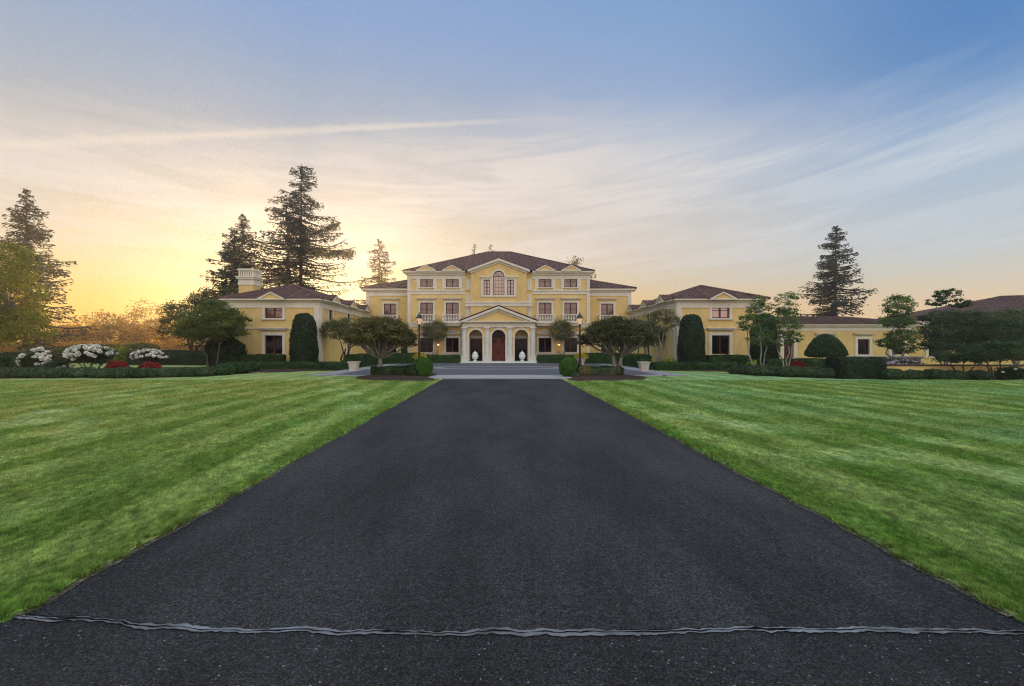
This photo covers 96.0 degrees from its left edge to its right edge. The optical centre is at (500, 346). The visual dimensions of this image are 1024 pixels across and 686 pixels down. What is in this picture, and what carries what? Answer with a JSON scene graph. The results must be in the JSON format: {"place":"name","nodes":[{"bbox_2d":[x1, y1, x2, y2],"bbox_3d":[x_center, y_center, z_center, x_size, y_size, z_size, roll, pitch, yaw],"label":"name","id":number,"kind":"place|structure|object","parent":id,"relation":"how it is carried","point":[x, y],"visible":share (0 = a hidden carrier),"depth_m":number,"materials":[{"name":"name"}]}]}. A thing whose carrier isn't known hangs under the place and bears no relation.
{"place":"outdoors","nodes":[
{"label":"outdoors","id":0,"kind":"place"},
{"bbox_2d":[0,363,441,622],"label":"lawn","id":1,"kind":"structure","parent":0,"point":[299,375],"depth_m":16.47,"materials":[{"name":"plant"}]},
{"bbox_2d":[0,238,65,346],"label":"broadleaf tree","id":2,"kind":"object","parent":1,"relation":"on","point":[30,317],"visible":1,"depth_m":46.01,"materials":[{"name":"green plant"}]},
{"bbox_2d":[10,346,77,362],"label":"shrub","id":3,"kind":"object","parent":1,"relation":"on","point":[58,350],"visible":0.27,"depth_m":55.49,"materials":[{"name":"green plant"}]},
{"bbox_2d":[89,346,137,362],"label":"shrub","id":4,"kind":"object","parent":1,"relation":"on","point":[121,355],"visible":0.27,"depth_m":56.94,"materials":[{"name":"green plant"}]},
{"bbox_2d":[126,349,206,365],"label":"hedge","id":5,"kind":"object","parent":1,"relation":"on","point":[186,357],"visible":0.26,"depth_m":49.32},
{"bbox_2d":[0,367,338,378],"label":"mulch bed","id":6,"kind":"object","parent":1,"relation":"on","point":[279,370],"visible":0.1,"depth_m":37.27,"materials":[{"name":"brown soil"}]},
{"bbox_2d":[0,367,29,378],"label":"border shrub","id":7,"kind":"object","parent":6,"relation":"on","point":[9,372],"visible":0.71,"depth_m":28.61,"materials":[{"name":"green plant"}]},
{"bbox_2d":[0,352,37,367],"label":"hedge","id":8,"kind":"object","parent":6,"relation":"on","point":[7,359],"visible":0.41,"depth_m":33.56,"materials":[{"name":"green plant"}]},
{"bbox_2d":[19,366,49,377],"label":"border shrub","id":9,"kind":"object","parent":6,"relation":"on","point":[35,372],"visible":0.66,"depth_m":28.78,"materials":[{"name":"green plant"}]},
{"bbox_2d":[15,346,58,367],"bbox_3d":[-32.101,0.994,32.078,2.413,2.073,2.208,0,0,0],"label":"rhododendron","id":10,"kind":"object","parent":6,"relation":"on","point":[43,356],"visible":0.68,"depth_m":31.54,"materials":[{"name":"grey plant"}]},
{"bbox_2d":[41,367,73,377],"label":"border shrub","id":11,"kind":"object","parent":6,"relation":"on","point":[56,372],"visible":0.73,"depth_m":28.83,"materials":[{"name":"green plant"}]},
{"bbox_2d":[68,367,96,377],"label":"border shrub","id":12,"kind":"object","parent":6,"relation":"on","point":[80,372],"visible":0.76,"depth_m":29.06,"materials":[{"name":"green plant"}]},
{"bbox_2d":[62,342,118,368],"bbox_3d":[-28.783,0.836,32.603,3.319,2.396,3.090,0,0,0],"label":"rhododendron","id":13,"kind":"object","parent":6,"relation":"on","point":[89,352],"visible":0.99,"depth_m":31.96,"materials":[{"name":"grey plant"}]},
{"bbox_2d":[106,367,133,378],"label":"border shrub","id":14,"kind":"object","parent":6,"relation":"on","point":[120,372],"visible":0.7,"depth_m":29.07,"materials":[{"name":"green plant"}]},
{"bbox_2d":[130,347,168,363],"bbox_3d":[-25.583,1.023,33.500,2.484,2.009,2.411,0,0,0],"label":"rhododendron","id":15,"kind":"object","parent":6,"relation":"on","point":[154,354],"visible":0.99,"depth_m":33.03,"materials":[{"name":"grey plant"}]},
{"bbox_2d":[149,367,173,377],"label":"border shrub","id":16,"kind":"object","parent":6,"relation":"on","point":[161,372],"visible":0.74,"depth_m":29.40,"materials":[{"name":"green plant"}]},
{"bbox_2d":[171,366,196,376],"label":"border shrub","id":17,"kind":"object","parent":6,"relation":"on","point":[180,371],"visible":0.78,"depth_m":29.84,"materials":[{"name":"green plant"}]},
{"bbox_2d":[167,299,252,366],"bbox_3d":[-25.319,-1.052,40.337,6.714,6.290,5.532,0,0,-22],"label":"broadleaf tree","id":18,"kind":"object","parent":6,"relation":"on","point":[231,319],"visible":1,"depth_m":39.60,"materials":[{"name":"green plant"}]},
{"bbox_2d":[203,338,247,366],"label":"shrub","id":19,"kind":"object","parent":6,"relation":"on","point":[234,350],"visible":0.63,"depth_m":40.94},
{"bbox_2d":[215,361,251,373],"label":"border shrub","id":20,"kind":"object","parent":6,"relation":"on","point":[241,367],"visible":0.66,"depth_m":33.68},
{"bbox_2d":[237,353,285,361],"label":"hedge","id":21,"kind":"object","parent":6,"relation":"on","point":[259,357],"visible":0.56,"depth_m":41.82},
{"bbox_2d":[240,361,348,369],"bbox_3d":[-17.851,1.620,39.392,9.430,0.880,1.674,0,0,0],"label":"hedge","id":22,"kind":"object","parent":6,"relation":"on","point":[329,365],"visible":0.77,"depth_m":38.77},
{"bbox_2d":[289,312,318,361],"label":"clipped yew","id":23,"kind":"object","parent":6,"relation":"on","point":[303,344],"visible":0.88,"depth_m":40.49,"materials":[{"name":"plant"}]},
{"bbox_2d":[317,314,369,361],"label":"pruned tree","id":24,"kind":"object","parent":1,"relation":"on","point":[334,326],"visible":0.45,"depth_m":43.55,"materials":[{"name":"green plant"}]},
{"bbox_2d":[343,352,416,367],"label":"hedge","id":25,"kind":"object","parent":1,"relation":"on","point":[366,359],"visible":0.67,"depth_m":48.42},
{"bbox_2d":[355,373,436,380],"bbox_3d":[-6.462,1.871,29.813,5.475,0.138,7.394,0,0,0],"label":"mulch bed","id":26,"kind":"object","parent":1,"relation":"on","point":[396,377],"visible":0.71,"depth_m":27.47,"materials":[{"name":"brown soil"}]},
{"bbox_2d":[339,313,426,366],"bbox_3d":[-7.898,-0.080,30.718,6.370,4.312,5.887,0,0,0],"label":"japanese maple","id":27,"kind":"object","parent":26,"relation":"on","point":[376,335],"visible":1,"depth_m":29.68,"materials":[{"name":"green plant"}]},
{"bbox_2d":[370,365,406,374],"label":"hedge","id":28,"kind":"object","parent":26,"relation":"on","point":[388,370],"visible":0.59,"depth_m":30.26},
{"bbox_2d":[413,356,433,375],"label":"ball shrub","id":29,"kind":"object","parent":26,"relation":"on","point":[424,366],"visible":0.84,"depth_m":29.46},
{"bbox_2d":[420,318,449,354],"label":"pruned tree","id":30,"kind":"object","parent":1,"relation":"on","point":[435,332],"visible":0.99,"depth_m":55.61,"materials":[{"name":"green plant"}]},
{"bbox_2d":[426,354,459,362],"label":"hedge","id":31,"kind":"object","parent":1,"relation":"on","point":[444,358],"visible":0.82,"depth_m":54.77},
{"bbox_2d":[216,269,371,361],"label":"wing house","id":32,"kind":"structure","parent":0,"point":[272,312],"depth_m":43.67,"materials":[{"name":"yellow paint"}]},
{"bbox_2d":[259,328,286,354],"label":"window","id":33,"kind":"structure","parent":32,"relation":"in","point":[275,341],"depth_m":43.71,"materials":[{"name":"black wood"}]},
{"bbox_2d":[261,302,285,319],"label":"window","id":34,"kind":"structure","parent":32,"relation":"in","point":[271,313],"depth_m":43.70,"materials":[{"name":"white wood"}]},
{"bbox_2d":[336,363,656,374],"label":"forecourt","id":35,"kind":"structure","parent":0,"point":[497,371],"depth_m":37.59,"materials":[{"name":"stone"}]},
{"bbox_2d":[429,375,571,378],"bbox_3d":[-0.100,1.974,30.100,11.400,0.100,3.000,0,0,0],"label":"kerb band","id":36,"kind":"object","parent":35,"relation":"on","point":[499,377],"visible":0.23,"depth_m":28.92,"materials":[{"name":"concrete"}]},
{"bbox_2d":[0,590,1023,685],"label":"road","id":37,"kind":"structure","parent":0,"point":[33,652],"depth_m":2.96,"materials":[{"name":"asphalt"}]},
{"bbox_2d":[14,615,1023,636],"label":"joint sealant","id":38,"kind":"object","parent":37,"relation":"on","point":[539,631],"visible":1,"depth_m":3.23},
{"bbox_2d":[17,615,1023,633],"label":"crack","id":39,"kind":"object","parent":37,"relation":"on","point":[756,627],"visible":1,"depth_m":3.24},
{"bbox_2d":[0,0,1023,341],"label":"sky","id":40,"kind":"structure","parent":0,"point":[668,147],"materials":[{"name":"blue"}]},
{"bbox_2d":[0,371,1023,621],"bbox_3d":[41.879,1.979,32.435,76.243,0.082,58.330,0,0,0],"label":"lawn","id":41,"kind":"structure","parent":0,"point":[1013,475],"depth_m":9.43,"materials":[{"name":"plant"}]},
{"bbox_2d":[537,355,576,362],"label":"hedge","id":42,"kind":"object","parent":41,"relation":"on","point":[549,358],"visible":0.67,"depth_m":54.77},
{"bbox_2d":[545,318,576,354],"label":"pruned tree","id":43,"kind":"object","parent":41,"relation":"on","point":[565,325],"visible":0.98,"depth_m":55.48,"materials":[{"name":"green plant"}]},
{"bbox_2d":[569,374,646,380],"bbox_3d":[6.602,1.871,29.913,5.395,0.138,7.193,0,0,0],"label":"mulch bed","id":44,"kind":"object","parent":41,"relation":"on","point":[599,377],"visible":0.69,"depth_m":27.50,"materials":[{"name":"brown soil"}]},
{"bbox_2d":[558,357,578,376],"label":"ball shrub","id":45,"kind":"object","parent":44,"relation":"on","point":[568,366],"visible":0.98,"depth_m":29.68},
{"bbox_2d":[590,365,621,374],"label":"hedge","id":46,"kind":"object","parent":44,"relation":"on","point":[606,370],"visible":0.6,"depth_m":30.39,"materials":[{"name":"green plant"}]},
{"bbox_2d":[575,315,668,366],"bbox_3d":[8.023,-0.062,31.159,6.347,4.303,6.029,0,0,0],"label":"japanese maple","id":47,"kind":"object","parent":44,"relation":"on","point":[612,334],"visible":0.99,"depth_m":30.08,"materials":[{"name":"green plant"}]},
{"bbox_2d":[577,352,651,367],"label":"hedge","id":48,"kind":"object","parent":41,"relation":"on","point":[631,360],"visible":0.64,"depth_m":47.30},
{"bbox_2d":[625,285,770,361],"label":"wing house","id":49,"kind":"structure","parent":41,"relation":"on","point":[719,311],"depth_m":43.60,"materials":[{"name":"yellow"}]},
{"bbox_2d":[708,302,733,319],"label":"window","id":50,"kind":"structure","parent":49,"relation":"in","point":[714,313],"depth_m":43.70,"materials":[{"name":"white wood"}]},
{"bbox_2d":[707,328,734,354],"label":"window","id":51,"kind":"structure","parent":49,"relation":"in","point":[720,343],"depth_m":43.70,"materials":[{"name":"black wood"}]},
{"bbox_2d":[736,294,778,375],"bbox_3d":[17.701,-0.794,32.016,3.076,5.712,2.116,0,0,0],"label":"broadleaf tree","id":52,"kind":"object","parent":41,"relation":"on","point":[757,318],"visible":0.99,"depth_m":31.85,"materials":[{"name":"green plant"}]},
{"bbox_2d":[665,370,997,378],"bbox_3d":[36.350,1.913,35.966,49.470,0.115,16.387,0,0,5],"label":"mulch bed","id":53,"kind":"object","parent":41,"relation":"on","point":[710,370],"visible":0.11,"depth_m":37.46,"materials":[{"name":"brown soil"}]},
{"bbox_2d":[640,307,680,361],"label":"pruned tree","id":54,"kind":"object","parent":53,"relation":"on","point":[667,318],"visible":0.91,"depth_m":41.75,"materials":[{"name":"green plant"}]},
{"bbox_2d":[677,314,705,361],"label":"clipped yew","id":55,"kind":"object","parent":53,"relation":"on","point":[691,342],"visible":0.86,"depth_m":40.21,"materials":[{"name":"plant"}]},
{"bbox_2d":[649,361,738,370],"bbox_3d":[16.162,1.627,38.523,7.038,0.868,1.682,0,0,0],"label":"hedge","id":56,"kind":"object","parent":53,"relation":"on","point":[681,365],"visible":0.91,"depth_m":37.96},
{"bbox_2d":[705,354,748,364],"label":"hedge","id":57,"kind":"object","parent":53,"relation":"on","point":[741,359],"visible":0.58,"depth_m":41.82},
{"bbox_2d":[746,364,778,375],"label":"border shrub","id":58,"kind":"object","parent":53,"relation":"on","point":[764,370],"visible":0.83,"depth_m":31.28,"materials":[{"name":"green plant"}]},
{"bbox_2d":[749,314,779,361],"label":"clipped yew","id":59,"kind":"object","parent":53,"relation":"on","point":[770,353],"visible":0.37,"depth_m":38.21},
{"bbox_2d":[767,291,804,366],"bbox_3d":[19.306,-0.840,30.946,2.433,5.825,2.163,0,0,0],"label":"broadleaf tree","id":60,"kind":"object","parent":53,"relation":"on","point":[784,312],"visible":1,"depth_m":30.82,"materials":[{"name":"green plant"}]},
{"bbox_2d":[775,365,804,376],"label":"border shrub","id":61,"kind":"object","parent":53,"relation":"on","point":[791,371],"visible":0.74,"depth_m":30.06,"materials":[{"name":"green plant"}]},
{"bbox_2d":[757,358,824,366],"bbox_3d":[22.511,1.439,34.998,5.479,1.243,1.483,0,0,0],"label":"hedge","id":62,"kind":"object","parent":53,"relation":"on","point":[812,362],"visible":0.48,"depth_m":34.44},
{"bbox_2d":[799,366,824,377],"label":"border shrub","id":63,"kind":"object","parent":53,"relation":"on","point":[810,372],"visible":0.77,"depth_m":29.44,"materials":[{"name":"green plant"}]},
{"bbox_2d":[804,333,848,358],"bbox_3d":[25.412,0.487,36.004,2.898,3.106,2.901,0,0,0],"label":"mushroom topiary","id":64,"kind":"object","parent":53,"relation":"on","point":[823,345],"visible":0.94,"depth_m":35.23,"materials":[{"name":"green plant"}]},
{"bbox_2d":[824,356,887,378],"bbox_3d":[22.323,1.302,29.030,2.770,1.486,1.931,0,0,6],"label":"hedge","id":65,"kind":"object","parent":53,"relation":"on","point":[855,367],"visible":0.89,"depth_m":28.35,"materials":[{"name":"plant"}]},
{"bbox_2d":[873,293,922,359],"bbox_3d":[29.230,-0.949,34.083,2.900,6.037,2.678,0,0,0],"label":"broadleaf tree","id":66,"kind":"object","parent":53,"relation":"on","point":[892,341],"visible":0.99,"depth_m":33.67,"materials":[{"name":"green plant"}]},
{"bbox_2d":[915,288,979,363],"bbox_3d":[33.645,-1.191,34.973,4.367,6.522,3.258,0,0,0],"label":"broadleaf tree","id":67,"kind":"object","parent":53,"relation":"on","point":[940,337],"visible":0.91,"depth_m":34.65,"materials":[{"name":"green plant"}]},
{"bbox_2d":[928,343,993,370],"bbox_3d":[28.453,0.904,28.397,3.570,2.337,2.260,0,0,7],"label":"maple","id":68,"kind":"object","parent":53,"relation":"on","point":[963,352],"visible":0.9,"depth_m":28.06,"materials":[{"name":"green plant"}]},
{"bbox_2d":[923,307,1023,363],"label":"broadleaf tree","id":69,"kind":"object","parent":53,"relation":"on","point":[988,323],"visible":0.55,"depth_m":35.04,"materials":[{"name":"green plant"}]},
{"bbox_2d":[979,307,1023,363],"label":"broadleaf tree","id":70,"kind":"object","parent":53,"relation":"on","point":[1011,313],"visible":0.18,"depth_m":36.64,"materials":[{"name":"green plant"}]},
{"bbox_2d":[879,368,906,379],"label":"round shrub","id":71,"kind":"object","parent":41,"relation":"on","point":[893,374],"visible":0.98,"depth_m":27.53,"materials":[{"name":"green plant"}]},
{"bbox_2d":[923,368,948,379],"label":"round shrub","id":72,"kind":"object","parent":41,"relation":"on","point":[933,374],"visible":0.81,"depth_m":27.31,"materials":[{"name":"green plant"}]},
{"bbox_2d":[887,364,1023,374],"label":"garden wall","id":73,"kind":"structure","parent":41,"relation":"on","point":[945,367],"depth_m":29.00,"materials":[{"name":"yellow"}]},
{"bbox_2d":[966,369,994,379],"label":"round shrub","id":74,"kind":"object","parent":41,"relation":"on","point":[977,374],"visible":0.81,"depth_m":26.92,"materials":[{"name":"green plant"}]},
{"bbox_2d":[961,339,1023,379],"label":"maple","id":75,"kind":"object","parent":41,"relation":"on","point":[1007,353],"visible":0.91,"depth_m":27.61,"materials":[{"name":"green plant"}]},
{"bbox_2d":[993,365,1023,379],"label":"flowering shrub","id":76,"kind":"object","parent":41,"relation":"on","point":[1012,372],"visible":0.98,"depth_m":27.36,"materials":[{"name":"green plant"}]},
{"bbox_2d":[81,400,952,587],"bbox_3d":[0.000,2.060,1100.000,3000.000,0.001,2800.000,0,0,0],"label":"ground","id":77,"kind":"structure","parent":0,"point":[342,436],"depth_m":6.61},
{"bbox_2d":[0,188,99,349],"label":"conifer tree","id":78,"kind":"object","parent":77,"relation":"on","point":[28,233],"visible":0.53,"depth_m":72.25,"materials":[{"name":"green plant"}]},
{"bbox_2d":[57,315,115,341],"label":"broadleaf tree","id":79,"kind":"object","parent":77,"relation":"on","point":[93,338],"visible":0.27,"depth_m":108.03,"materials":[{"name":"orange plant"}]},
{"bbox_2d":[70,309,136,342],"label":"broadleaf tree","id":80,"kind":"object","parent":77,"relation":"on","point":[113,328],"visible":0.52,"depth_m":109.97,"materials":[{"name":"orange plant"}]},
{"bbox_2d":[0,340,206,352],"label":"scrub","id":81,"kind":"object","parent":77,"relation":"on","point":[166,345],"visible":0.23,"depth_m":90.85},
{"bbox_2d":[96,312,145,341],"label":"broadleaf tree","id":82,"kind":"object","parent":77,"relation":"on","point":[132,328],"visible":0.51,"depth_m":113.74,"materials":[{"name":"orange plant"}]},
{"bbox_2d":[111,304,151,342],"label":"broadleaf tree","id":83,"kind":"object","parent":77,"relation":"on","point":[138,324],"visible":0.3,"depth_m":116.98,"materials":[{"name":"orange plant"}]},
{"bbox_2d":[121,297,165,341],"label":"broadleaf tree","id":84,"kind":"object","parent":77,"relation":"on","point":[141,330],"visible":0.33,"depth_m":118.12,"materials":[{"name":"orange plant"}]},
{"bbox_2d":[139,307,186,342],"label":"broadleaf tree","id":85,"kind":"object","parent":77,"relation":"on","point":[154,336],"visible":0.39,"depth_m":104.16,"materials":[{"name":"orange plant"}]},
{"bbox_2d":[149,284,238,350],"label":"broadleaf tree","id":86,"kind":"object","parent":77,"relation":"on","point":[173,307],"visible":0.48,"depth_m":61.11,"materials":[{"name":"green plant"}]},
{"bbox_2d":[179,213,269,349],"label":"conifer tree","id":87,"kind":"object","parent":77,"relation":"on","point":[232,259],"visible":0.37,"depth_m":79.28,"materials":[{"name":"green plant"}]},
{"bbox_2d":[218,166,366,294],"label":"conifer tree","id":88,"kind":"object","parent":77,"relation":"on","point":[306,249],"visible":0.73,"depth_m":85.25,"materials":[{"name":"green plant"}]},
{"bbox_2d":[354,239,396,304],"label":"conifer tree","id":89,"kind":"object","parent":77,"relation":"on","point":[379,280],"visible":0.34,"depth_m":87.68,"materials":[{"name":"green plant"}]},
{"bbox_2d":[360,251,636,362],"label":"mansion","id":90,"kind":"structure","parent":77,"relation":"on","point":[479,303],"depth_m":57.93,"materials":[{"name":"paint"}]},
{"bbox_2d":[380,298,399,318],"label":"window","id":91,"kind":"structure","parent":90,"relation":"in","point":[388,308],"depth_m":59.61,"materials":[{"name":"white wood"}]},
{"bbox_2d":[417,298,435,320],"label":"window","id":92,"kind":"structure","parent":90,"relation":"in","point":[424,307],"depth_m":58.13,"materials":[{"name":"white wood"}]},
{"bbox_2d":[420,331,434,352],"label":"window","id":93,"kind":"structure","parent":90,"relation":"in","point":[430,347],"depth_m":58.17,"materials":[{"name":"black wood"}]},
{"bbox_2d":[443,330,460,352],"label":"window","id":94,"kind":"structure","parent":90,"relation":"in","point":[452,344],"depth_m":58.10,"materials":[{"name":"black wood"}]},
{"bbox_2d":[443,298,461,320],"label":"window","id":95,"kind":"structure","parent":90,"relation":"in","point":[450,307],"depth_m":58.12,"materials":[{"name":"white wood"}]},
{"bbox_2d":[469,336,482,360],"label":"window","id":96,"kind":"structure","parent":90,"relation":"in","point":[475,342],"depth_m":57.31,"materials":[{"name":"black glass"}]},
{"bbox_2d":[480,269,516,296],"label":"arched window","id":97,"kind":"structure","parent":90,"relation":"in","point":[498,280],"depth_m":57.30,"materials":[{"name":"white wood"}]},
{"bbox_2d":[515,336,527,360],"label":"window","id":98,"kind":"structure","parent":90,"relation":"in","point":[521,342],"depth_m":57.31,"materials":[{"name":"black glass"}]},
{"bbox_2d":[535,298,554,320],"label":"window","id":99,"kind":"structure","parent":90,"relation":"in","point":[543,307],"depth_m":58.13,"materials":[{"name":"white wood"}]},
{"bbox_2d":[536,330,553,352],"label":"window","id":100,"kind":"structure","parent":90,"relation":"in","point":[544,343],"depth_m":58.12,"materials":[{"name":"black wood"}]},
{"bbox_2d":[562,330,578,352],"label":"window","id":101,"kind":"structure","parent":90,"relation":"in","point":[570,347],"depth_m":58.17,"materials":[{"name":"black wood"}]},
{"bbox_2d":[561,298,580,320],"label":"window","id":102,"kind":"structure","parent":90,"relation":"in","point":[569,307],"depth_m":58.12,"materials":[{"name":"white wood"}]},
{"bbox_2d":[598,298,616,318],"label":"window","id":103,"kind":"structure","parent":90,"relation":"in","point":[605,308],"depth_m":59.61,"materials":[{"name":"white wood"}]},
{"bbox_2d":[793,226,878,315],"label":"conifer tree","id":104,"kind":"object","parent":77,"relation":"on","point":[830,264],"visible":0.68,"depth_m":73.53,"materials":[{"name":"green plant"}]},
{"bbox_2d":[29,379,1023,630],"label":"driveway","id":105,"kind":"structure","parent":0,"point":[499,503],"depth_m":4.61,"materials":[{"name":"asphalt"}]},
{"bbox_2d":[14,380,440,615],"bbox_3d":[-3.584,1.985,15.440,0.223,0.010,24.080,0,0,0],"label":"soil edge","id":106,"kind":"object","parent":105,"relation":"on","point":[73,585],"visible":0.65,"depth_m":4.68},
{"bbox_2d":[563,380,1013,616],"bbox_3d":[3.779,1.985,15.440,0.204,0.010,24.080,0,0,0],"label":"soil edge","id":107,"kind":"object","parent":105,"relation":"on","point":[945,581],"visible":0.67,"depth_m":4.80,"materials":[{"name":"soil"}]},
{"bbox_2d":[771,316,922,358],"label":"service wing","id":108,"kind":"structure","parent":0,"point":[857,336],"depth_m":47.00,"materials":[{"name":"paint"}]},
{"bbox_2d":[779,334,799,358],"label":"window","id":109,"kind":"structure","parent":108,"relation":"in","point":[784,352],"depth_m":46.92,"materials":[{"name":"white wood"}]},
{"bbox_2d":[853,333,875,355],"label":"window","id":110,"kind":"structure","parent":108,"relation":"in","point":[861,343],"depth_m":46.95,"materials":[{"name":"white wood"}]},
{"bbox_2d":[877,295,1023,363],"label":"garage building","id":111,"kind":"structure","parent":0,"point":[1015,302],"depth_m":50.45,"materials":[{"name":"red wood"}]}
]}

